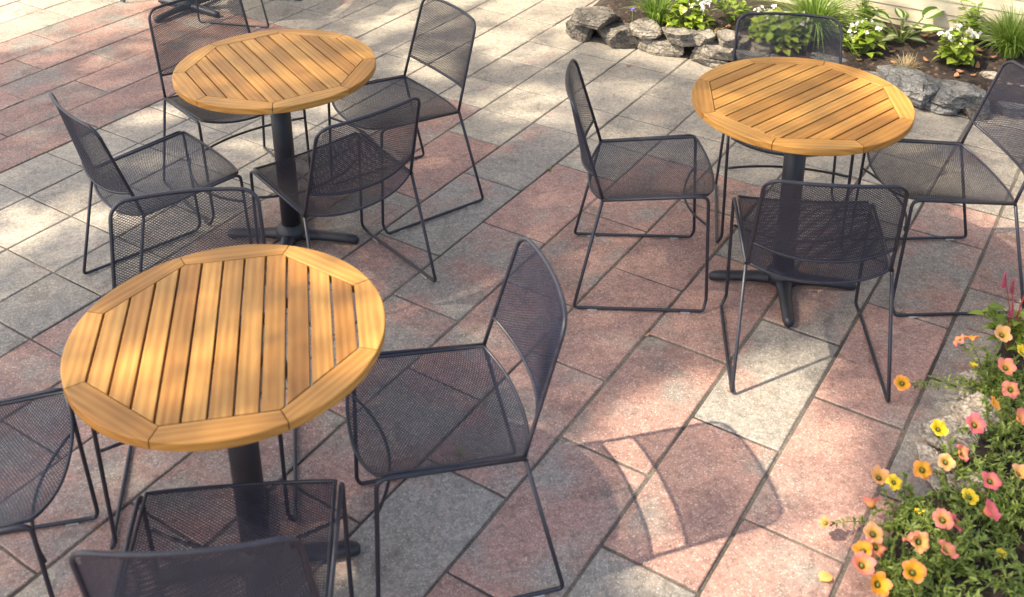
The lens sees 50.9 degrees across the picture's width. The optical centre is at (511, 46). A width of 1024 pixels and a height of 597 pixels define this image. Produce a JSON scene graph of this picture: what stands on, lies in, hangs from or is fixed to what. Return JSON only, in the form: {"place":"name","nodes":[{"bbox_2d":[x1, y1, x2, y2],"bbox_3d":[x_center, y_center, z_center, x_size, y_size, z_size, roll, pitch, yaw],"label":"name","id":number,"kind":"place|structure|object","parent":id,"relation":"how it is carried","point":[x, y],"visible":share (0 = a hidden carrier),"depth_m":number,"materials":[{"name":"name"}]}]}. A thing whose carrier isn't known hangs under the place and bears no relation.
{"place":"outdoors","nodes":[
{"label":"outdoors","id":0,"kind":"place"},
{"bbox_2d":[0,0,1023,596],"bbox_3d":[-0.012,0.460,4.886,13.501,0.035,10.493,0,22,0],"label":"paving","id":1,"kind":"structure","parent":0,"point":[682,516],"depth_m":3.72,"materials":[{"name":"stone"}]},
{"bbox_2d":[0,387,98,596],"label":"chair","id":2,"kind":"object","parent":1,"relation":"on","point":[13,525],"visible":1,"depth_m":2.56,"materials":[{"name":"black metal"}]},
{"bbox_2d":[48,92,252,299],"bbox_3d":[-1.253,0.493,3.772,0.524,0.780,0.486,-19,29,-37],"label":"chair","id":3,"kind":"object","parent":1,"relation":"on","point":[93,163],"visible":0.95,"depth_m":3.77,"materials":[{"name":"black metal"}]},
{"bbox_2d":[154,0,219,22],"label":"bistro table","id":4,"kind":"object","parent":1,"relation":"on","point":[163,1],"visible":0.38,"depth_m":6.45,"materials":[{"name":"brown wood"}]},
{"bbox_2d":[91,187,298,549],"bbox_3d":[-0.855,0.852,2.896,0.486,0.780,0.524,-5,23,-10],"label":"chair","id":5,"kind":"object","parent":1,"relation":"on","point":[114,527],"visible":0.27,"depth_m":2.99,"materials":[{"name":"black metal"}]},
{"bbox_2d":[69,479,353,596],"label":"chair","id":6,"kind":"object","parent":1,"relation":"on","point":[150,557],"visible":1,"depth_m":2.23,"materials":[{"name":"black metal"}]},
{"bbox_2d":[60,244,385,595],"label":"bistro table","id":7,"kind":"object","parent":1,"relation":"on","point":[129,367],"visible":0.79,"depth_m":2.42,"materials":[{"name":"brown wood"}]},
{"bbox_2d":[148,0,313,224],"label":"chair","id":8,"kind":"object","parent":1,"relation":"on","point":[194,113],"visible":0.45,"depth_m":4.40,"materials":[{"name":"black metal"}]},
{"bbox_2d":[196,0,301,27],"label":"chair","id":9,"kind":"object","parent":1,"relation":"on","point":[266,18],"visible":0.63,"depth_m":6.25,"materials":[{"name":"black metal"}]},
{"bbox_2d":[172,29,375,245],"bbox_3d":[-0.849,0.407,4.020,0.719,0.738,0.719,0,22,0],"label":"bistro table","id":10,"kind":"object","parent":1,"relation":"on","point":[280,76],"visible":0.91,"depth_m":3.88,"materials":[{"name":"brown wood"}]},
{"bbox_2d":[249,96,436,328],"bbox_3d":[-0.599,0.495,3.754,0.486,0.780,0.524,-18,28,-37],"label":"chair","id":11,"kind":"object","parent":1,"relation":"on","point":[319,173],"visible":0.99,"depth_m":3.60,"materials":[{"name":"black metal"}]},
{"bbox_2d":[327,0,483,234],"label":"chair","id":12,"kind":"object","parent":1,"relation":"on","point":[424,116],"visible":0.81,"depth_m":4.36,"materials":[{"name":"black metal"}]},
{"bbox_2d":[345,237,567,596],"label":"chair","id":13,"kind":"object","parent":1,"relation":"on","point":[553,342],"visible":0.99,"depth_m":2.66,"materials":[{"name":"black metal"}]},
{"bbox_2d":[566,20,593,41],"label":"stone","id":14,"kind":"object","parent":1,"relation":"on","point":[580,33],"visible":0.64,"depth_m":6.01,"materials":[{"name":"grey stone"}]},
{"bbox_2d":[597,22,638,47],"bbox_3d":[0.593,-0.076,5.974,0.238,0.120,0.231,-5,23,-12],"label":"stone","id":15,"kind":"object","parent":1,"relation":"on","point":[616,35],"visible":0.76,"depth_m":5.90,"materials":[{"name":"grey stone"}]},
{"bbox_2d":[570,6,619,29],"bbox_3d":[0.484,-0.176,5.992,0.233,0.082,0.240,16,28,35],"label":"stone","id":16,"kind":"object","parent":15,"relation":"on","point":[596,17],"visible":1,"depth_m":5.93,"materials":[{"name":"grey stone"}]},
{"bbox_2d":[565,59,714,313],"bbox_3d":[0.447,0.467,3.800,0.524,0.780,0.486,1,23,3],"label":"chair","id":17,"kind":"object","parent":1,"relation":"on","point":[591,165],"visible":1,"depth_m":3.78,"materials":[{"name":"black metal"}]},
{"bbox_2d":[637,34,683,56],"bbox_3d":[0.822,-0.020,5.871,0.300,0.090,0.170,12,26,28],"label":"stone","id":18,"kind":"object","parent":1,"relation":"on","point":[661,46],"visible":0.61,"depth_m":5.81,"materials":[{"name":"grey stone"}]},
{"bbox_2d":[629,18,663,39],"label":"stone","id":19,"kind":"object","parent":18,"relation":"on","point":[643,28],"visible":0.99,"depth_m":5.82,"materials":[{"name":"grey stone"}]},
{"bbox_2d":[661,25,698,46],"bbox_3d":[0.899,-0.062,5.752,0.221,0.082,0.176,18,29,38],"label":"stone","id":20,"kind":"object","parent":18,"relation":"on","point":[680,36],"visible":0.97,"depth_m":5.70,"materials":[{"name":"grey stone"}]},
{"bbox_2d":[689,53,728,67],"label":"stone","id":21,"kind":"object","parent":1,"relation":"on","point":[711,62],"visible":0.6,"depth_m":5.66,"materials":[{"name":"grey stone"}]},
{"bbox_2d":[692,41,732,60],"bbox_3d":[1.083,0.015,5.688,0.140,0.064,0.235,-21,30,-40],"label":"stone","id":22,"kind":"object","parent":21,"relation":"on","point":[715,50],"visible":0.8,"depth_m":5.64,"materials":[{"name":"grey stone"}]},
{"bbox_2d":[694,28,715,45],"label":"stone","id":23,"kind":"object","parent":22,"relation":"on","point":[705,36],"visible":0.99,"depth_m":5.68,"materials":[{"name":"grey stone"}]},
{"bbox_2d":[717,29,740,47],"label":"stone","id":24,"kind":"object","parent":22,"relation":"on","point":[725,37],"visible":0.85,"depth_m":5.66,"materials":[{"name":"grey stone"}]},
{"bbox_2d":[736,49,758,59],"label":"stone","id":25,"kind":"object","parent":1,"relation":"on","point":[745,55],"visible":0.16,"depth_m":5.62,"materials":[{"name":"grey stone"}]},
{"bbox_2d":[737,35,751,49],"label":"stone","id":26,"kind":"object","parent":25,"relation":"on","point":[742,42],"visible":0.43,"depth_m":5.66,"materials":[{"name":"grey stone"}]},
{"bbox_2d":[750,40,776,56],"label":"stone","id":27,"kind":"object","parent":25,"relation":"on","point":[763,48],"visible":0.34,"depth_m":5.59,"materials":[{"name":"grey stone"}]},
{"bbox_2d":[714,12,853,251],"bbox_3d":[1.051,0.324,4.133,0.486,0.780,0.524,3,23,9],"label":"chair","id":28,"kind":"object","parent":1,"relation":"on","point":[759,149],"visible":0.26,"depth_m":4.22,"materials":[{"name":"black metal"}]},
{"bbox_2d":[692,57,914,327],"bbox_3d":[0.968,0.514,3.725,0.719,0.737,0.719,0,22,0],"label":"bistro table","id":29,"kind":"object","parent":1,"relation":"on","point":[796,110],"visible":0.84,"depth_m":3.57,"materials":[{"name":"brown wood"}]},
{"bbox_2d":[720,179,908,402],"bbox_3d":[0.937,0.643,3.364,0.486,0.780,0.524,2,23,6],"label":"chair","id":30,"kind":"object","parent":1,"relation":"on","point":[825,234],"visible":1,"depth_m":3.15,"materials":[{"name":"black metal"}]},
{"bbox_2d":[819,571,832,580],"bbox_3d":[0.789,1.334,2.702,0.034,0.013,0.034,6,23,16],"label":"fallen petal","id":31,"kind":"object","parent":1,"relation":"on","point":[824,576],"visible":1,"depth_m":2.70,"materials":[{"name":"yellow plant"}]},
{"bbox_2d":[811,52,847,63],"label":"stone","id":32,"kind":"object","parent":1,"relation":"on","point":[844,60],"visible":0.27,"depth_m":5.46,"materials":[{"name":"grey stone"}]},
{"bbox_2d":[863,70,878,76],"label":"stone","id":33,"kind":"object","parent":1,"relation":"on","point":[874,73],"visible":0.15,"depth_m":5.36,"materials":[{"name":"grey stone"}]},
{"bbox_2d":[774,0,1023,42],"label":"house wall","id":34,"kind":"structure","parent":1,"relation":"on","point":[913,9],"depth_m":5.63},
{"bbox_2d":[877,65,942,107],"bbox_3d":[1.942,0.191,5.243,0.350,0.129,0.220,17,28,36],"label":"stone","id":35,"kind":"object","parent":1,"relation":"on","point":[919,88],"visible":0.67,"depth_m":5.17,"materials":[{"name":"grey stone"}]},
{"bbox_2d":[915,442,952,491],"bbox_3d":[1.195,1.186,3.000,0.090,0.028,0.230,-4,23,-8],"label":"flagstone","id":36,"kind":"object","parent":1,"relation":"on","point":[929,454],"visible":0.44,"depth_m":3.03,"materials":[{"name":"stone"}]},
{"bbox_2d":[849,61,1023,317],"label":"chair","id":37,"kind":"object","parent":1,"relation":"on","point":[916,196],"visible":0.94,"depth_m":3.77,"materials":[{"name":"black metal"}]},
{"bbox_2d":[917,100,960,115],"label":"stone","id":38,"kind":"object","parent":1,"relation":"on","point":[935,108],"visible":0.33,"depth_m":5.12,"materials":[{"name":"grey stone"}]},
{"bbox_2d":[929,78,989,108],"bbox_3d":[2.126,0.226,5.135,0.275,0.090,0.192,0,22,1],"label":"stone","id":39,"kind":"object","parent":38,"relation":"on","point":[956,94],"visible":0.88,"depth_m":5.08,"materials":[{"name":"grey stone"}]},
{"bbox_2d":[960,106,991,119],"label":"stone","id":40,"kind":"object","parent":1,"relation":"on","point":[969,112],"visible":0.42,"depth_m":5.07,"materials":[{"name":"grey stone"}]},
{"bbox_2d":[995,101,1023,118],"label":"stone","id":41,"kind":"object","parent":1,"relation":"on","point":[1011,109],"visible":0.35,"depth_m":5.07,"materials":[{"name":"grey stone"}]},
{"bbox_2d":[592,0,1023,114],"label":"bed soil","id":42,"kind":"structure","parent":0,"point":[939,67],"depth_m":5.52,"materials":[{"name":"brown soil"}]},
{"bbox_2d":[619,0,689,25],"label":"iris clump","id":43,"kind":"object","parent":42,"relation":"on","point":[654,11],"visible":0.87,"depth_m":5.87,"materials":[{"name":"green plant"}]},
{"bbox_2d":[662,0,715,30],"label":"white begonia","id":44,"kind":"object","parent":42,"relation":"on","point":[695,10],"visible":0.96,"depth_m":5.79,"materials":[{"name":"green plant"}]},
{"bbox_2d":[707,0,751,23],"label":"leafy plant","id":45,"kind":"object","parent":42,"relation":"on","point":[722,6],"visible":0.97,"depth_m":5.85,"materials":[{"name":"green plant"}]},
{"bbox_2d":[747,4,819,55],"bbox_3d":[1.409,-0.105,5.598,0.380,0.203,0.354,10,25,23],"label":"white begonia","id":46,"kind":"object","parent":42,"relation":"on","point":[777,9],"visible":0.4,"depth_m":5.57,"materials":[{"name":"green plant"}]},
{"bbox_2d":[737,0,907,59],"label":"grass clump","id":47,"kind":"object","parent":42,"relation":"on","point":[816,7],"visible":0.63,"depth_m":5.58,"materials":[{"name":"green plant"}]},
{"bbox_2d":[843,18,885,57],"bbox_3d":[1.805,-0.052,5.460,0.233,0.190,0.209,0,22,0],"label":"white begonia","id":48,"kind":"object","parent":42,"relation":"on","point":[863,41],"visible":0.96,"depth_m":5.43,"materials":[{"name":"green plant"}]},
{"bbox_2d":[850,0,884,20],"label":"leafy plant","id":49,"kind":"object","parent":42,"relation":"on","point":[869,8],"visible":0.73,"depth_m":5.63,"materials":[{"name":"green plant"}]},
{"bbox_2d":[868,6,943,42],"bbox_3d":[2.062,-0.095,5.578,0.448,0.169,0.252,0,22,0],"label":"hosta","id":50,"kind":"object","parent":42,"relation":"on","point":[930,12],"visible":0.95,"depth_m":5.59,"materials":[{"name":"green plant"}]},
{"bbox_2d":[891,52,926,71],"bbox_3d":[1.948,0.072,5.315,0.246,0.095,0.222,0,22,0],"label":"dry tuft","id":51,"kind":"object","parent":42,"relation":"on","point":[907,62],"visible":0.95,"depth_m":5.33,"materials":[{"name":"plant"}]},
{"bbox_2d":[934,23,982,65],"bbox_3d":[2.203,-0.002,5.305,0.231,0.200,0.204,0,22,0],"label":"white begonia","id":52,"kind":"object","parent":42,"relation":"on","point":[949,51],"visible":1,"depth_m":5.28,"materials":[{"name":"green plant"}]},
{"bbox_2d":[946,0,988,42],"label":"leafy plant","id":53,"kind":"object","parent":42,"relation":"on","point":[974,19],"visible":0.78,"depth_m":5.47,"materials":[{"name":"green plant"}]},
{"bbox_2d":[979,71,996,78],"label":"stone","id":54,"kind":"object","parent":42,"relation":"on","point":[989,74],"visible":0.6,"depth_m":5.23,"materials":[{"name":"stone"}]},
{"bbox_2d":[957,1,1023,61],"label":"grass clump","id":55,"kind":"object","parent":42,"relation":"on","point":[1009,37],"visible":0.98,"depth_m":5.36,"materials":[{"name":"green plant"}]},
{"bbox_2d":[885,332,1023,596],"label":"flower bed soil","id":56,"kind":"structure","parent":0,"point":[982,449],"depth_m":2.77,"materials":[{"name":"brown soil"}]},
{"bbox_2d":[817,464,971,543],"bbox_3d":[1.016,1.229,2.840,0.378,0.127,0.271,9,24,21],"label":"petunia","id":57,"kind":"object","parent":56,"relation":"on","point":[882,477],"visible":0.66,"depth_m":2.84,"materials":[{"name":"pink plant"}]},
{"bbox_2d":[851,519,968,596],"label":"petunia","id":58,"kind":"object","parent":56,"relation":"on","point":[870,548],"visible":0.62,"depth_m":2.68,"materials":[{"name":"pink plant"}]},
{"bbox_2d":[870,554,981,596],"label":"petunia","id":59,"kind":"object","parent":56,"relation":"on","point":[915,572],"visible":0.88,"depth_m":2.56,"materials":[{"name":"orange plant"}]},
{"bbox_2d":[919,414,979,453],"bbox_3d":[1.285,1.132,3.103,0.194,0.028,0.162,-6,23,-14],"label":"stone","id":60,"kind":"object","parent":56,"relation":"on","point":[951,421],"visible":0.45,"depth_m":3.10,"materials":[{"name":"stone"}]},
{"bbox_2d":[888,492,1023,596],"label":"petunia","id":61,"kind":"object","parent":56,"relation":"on","point":[951,548],"visible":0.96,"depth_m":2.64,"materials":[{"name":"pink plant"}]},
{"bbox_2d":[893,325,1023,409],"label":"petunia","id":62,"kind":"object","parent":56,"relation":"on","point":[903,383],"visible":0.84,"depth_m":3.24,"materials":[{"name":"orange plant"}]},
{"bbox_2d":[945,471,990,497],"bbox_3d":[1.253,1.193,2.922,0.132,0.028,0.097,1,23,3],"label":"flagstone","id":63,"kind":"object","parent":56,"relation":"on","point":[953,481],"visible":0.34,"depth_m":2.92,"materials":[{"name":"stone"}]},
{"bbox_2d":[913,419,1023,507],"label":"petunia","id":64,"kind":"object","parent":56,"relation":"on","point":[924,471],"visible":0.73,"depth_m":2.94,"materials":[{"name":"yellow plant"}]},
{"bbox_2d":[957,369,989,399],"bbox_3d":[1.439,1.054,3.320,0.130,0.028,0.150,-7,23,-16],"label":"flagstone","id":65,"kind":"object","parent":56,"relation":"on","point":[969,373],"visible":0.3,"depth_m":3.33,"materials":[{"name":"stone"}]},
{"bbox_2d":[936,445,1023,563],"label":"petunia","id":66,"kind":"object","parent":56,"relation":"on","point":[988,509],"visible":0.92,"depth_m":2.79,"materials":[{"name":"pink plant"}]},
{"bbox_2d":[951,391,1015,434],"bbox_3d":[1.400,1.081,3.150,0.176,0.028,0.158,-12,25,-26],"label":"flagstone","id":67,"kind":"object","parent":56,"relation":"on","point":[963,410],"visible":0.52,"depth_m":3.16,"materials":[{"name":"stone"}]},
{"bbox_2d":[957,357,1023,465],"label":"petunia","id":68,"kind":"object","parent":56,"relation":"on","point":[976,422],"visible":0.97,"depth_m":3.06,"materials":[{"name":"pink plant"}]},
{"bbox_2d":[967,271,1023,351],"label":"spiked plant","id":69,"kind":"object","parent":56,"relation":"on","point":[1014,322],"visible":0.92,"depth_m":3.44,"materials":[{"name":"green plant"}]},
{"bbox_2d":[981,450,1023,518],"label":"petunia","id":70,"kind":"object","parent":56,"relation":"on","point":[1011,490],"visible":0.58,"depth_m":2.84,"materials":[{"name":"green plant"}]},
{"bbox_2d":[982,551,1023,595],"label":"petunia","id":71,"kind":"object","parent":56,"relation":"on","point":[1009,582],"visible":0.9,"depth_m":2.61,"materials":[{"name":"green plant"}]},
{"bbox_2d":[1007,405,1023,448],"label":"petunia","id":72,"kind":"object","parent":56,"relation":"on","point":[1012,443],"visible":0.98,"depth_m":3.01,"materials":[{"name":"green plant"}]}
]}

